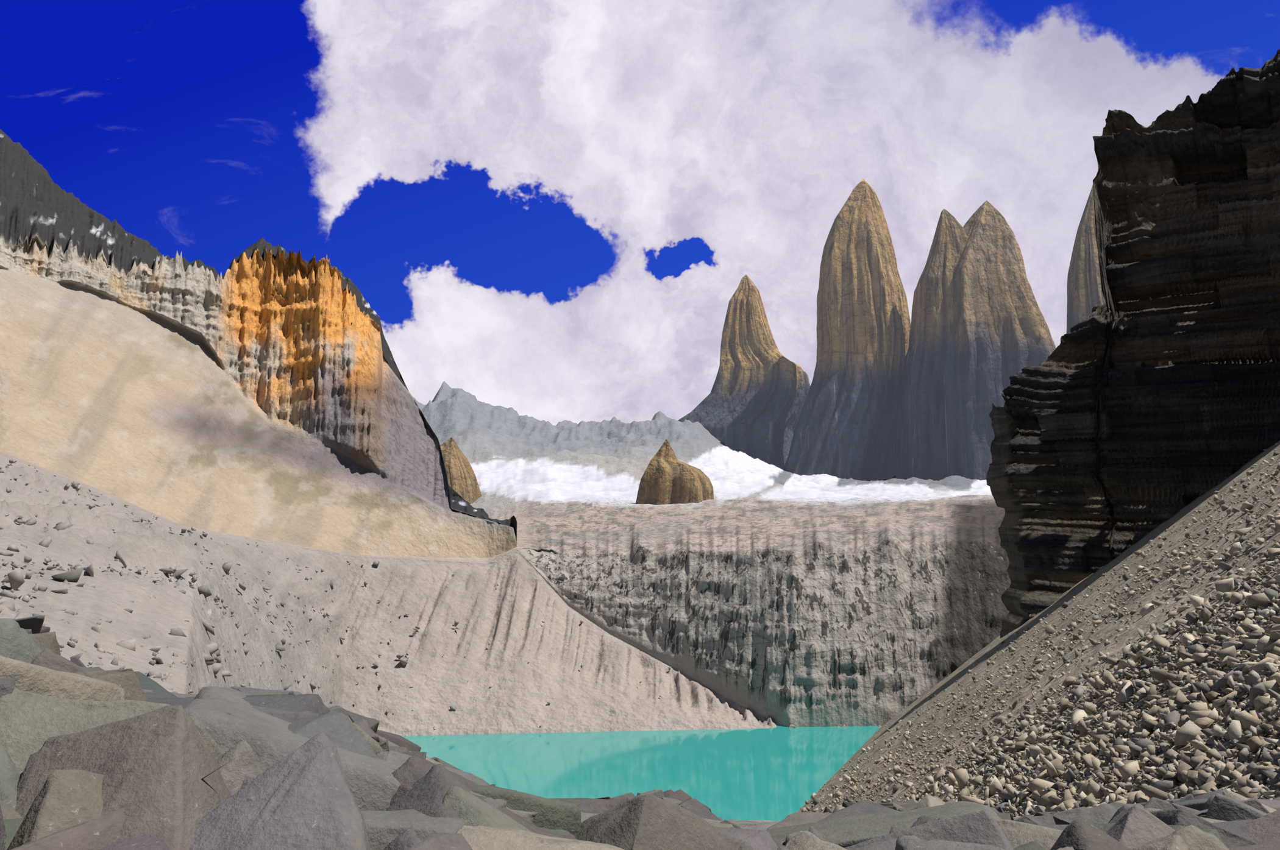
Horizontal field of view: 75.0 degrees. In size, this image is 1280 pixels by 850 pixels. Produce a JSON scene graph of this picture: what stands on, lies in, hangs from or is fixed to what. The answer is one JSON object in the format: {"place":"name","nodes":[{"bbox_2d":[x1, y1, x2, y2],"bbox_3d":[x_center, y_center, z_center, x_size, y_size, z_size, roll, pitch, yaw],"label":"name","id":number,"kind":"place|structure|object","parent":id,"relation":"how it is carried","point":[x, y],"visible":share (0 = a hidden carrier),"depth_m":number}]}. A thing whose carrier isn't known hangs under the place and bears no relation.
{"place":"outdoors","nodes":[
{"label":"outdoors","id":0,"kind":"place"},
{"bbox_2d":[0,380,1279,830],"bbox_3d":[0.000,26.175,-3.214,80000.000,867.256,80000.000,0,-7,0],"label":"terrain","id":1,"kind":"structure","parent":0,"point":[755,593],"depth_m":267.52},
{"bbox_2d":[0,129,516,558],"bbox_3d":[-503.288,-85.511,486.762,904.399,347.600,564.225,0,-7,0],"label":"massif","id":2,"kind":"structure","parent":1,"relation":"on","point":[258,389],"depth_m":355.74},
{"bbox_2d":[0,458,671,730],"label":"rocks","id":3,"kind":"object","parent":1,"relation":"on","point":[14,578],"visible":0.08,"depth_m":128.07},
{"bbox_2d":[440,437,482,504],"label":"pinnacle","id":4,"kind":"object","parent":1,"relation":"on","point":[462,482],"visible":0.54,"depth_m":1037.72},
{"bbox_2d":[0,615,1279,849],"bbox_3d":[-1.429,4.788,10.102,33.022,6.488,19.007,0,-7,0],"label":"boulders","id":5,"kind":"object","parent":1,"relation":"on","point":[100,759],"visible":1,"depth_m":3.56},
{"bbox_2d":[635,438,713,505],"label":"pinnacle","id":6,"kind":"object","parent":1,"relation":"on","point":[668,477],"visible":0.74,"depth_m":622.71},
{"bbox_2d":[678,274,810,468],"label":"rock spire","id":7,"kind":"structure","parent":1,"relation":"on","point":[751,403],"depth_m":2234.83},
{"bbox_2d":[783,179,910,480],"bbox_3d":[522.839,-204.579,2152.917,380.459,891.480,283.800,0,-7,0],"label":"rock spire","id":8,"kind":"structure","parent":1,"relation":"on","point":[845,427],"depth_m":2063.64},
{"bbox_2d":[894,208,967,480],"bbox_3d":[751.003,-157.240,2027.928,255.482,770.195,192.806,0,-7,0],"label":"rock spire","id":9,"kind":"structure","parent":1,"relation":"on","point":[928,381],"depth_m":1973.73},
{"bbox_2d":[947,199,1056,480],"bbox_3d":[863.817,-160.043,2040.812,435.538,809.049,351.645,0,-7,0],"label":"rock spire","id":10,"kind":"structure","parent":1,"relation":"on","point":[1002,334],"depth_m":1916.64},
{"bbox_2d":[799,443,1279,817],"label":"scree rocks","id":11,"kind":"object","parent":1,"relation":"on","point":[1225,587],"visible":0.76,"depth_m":68.94},
{"bbox_2d":[1066,185,1105,333],"bbox_3d":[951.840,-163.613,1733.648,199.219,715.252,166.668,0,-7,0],"label":"rock spire","id":12,"kind":"structure","parent":1,"relation":"on","point":[1085,295],"depth_m":1725.29},
{"bbox_2d":[910,541,1279,817],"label":"scree rocks","id":13,"kind":"object","parent":1,"relation":"on","point":[1187,732],"visible":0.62,"depth_m":51.34},
{"bbox_2d":[986,95,1221,638],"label":"dark cliff","id":14,"kind":"structure","parent":1,"relation":"on","point":[1104,424],"depth_m":223.26},
{"bbox_2d":[0,0,1279,426],"label":"sky","id":15,"kind":"structure","parent":0,"point":[554,211]},
{"bbox_2d":[402,724,880,821],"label":"lake water","id":16,"kind":"structure","parent":0,"point":[779,773],"depth_m":214.78},
{"bbox_2d":[1195,48,1279,482],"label":"dark cliff","id":17,"kind":"structure","parent":0,"point":[1238,113],"depth_m":212.61}
]}

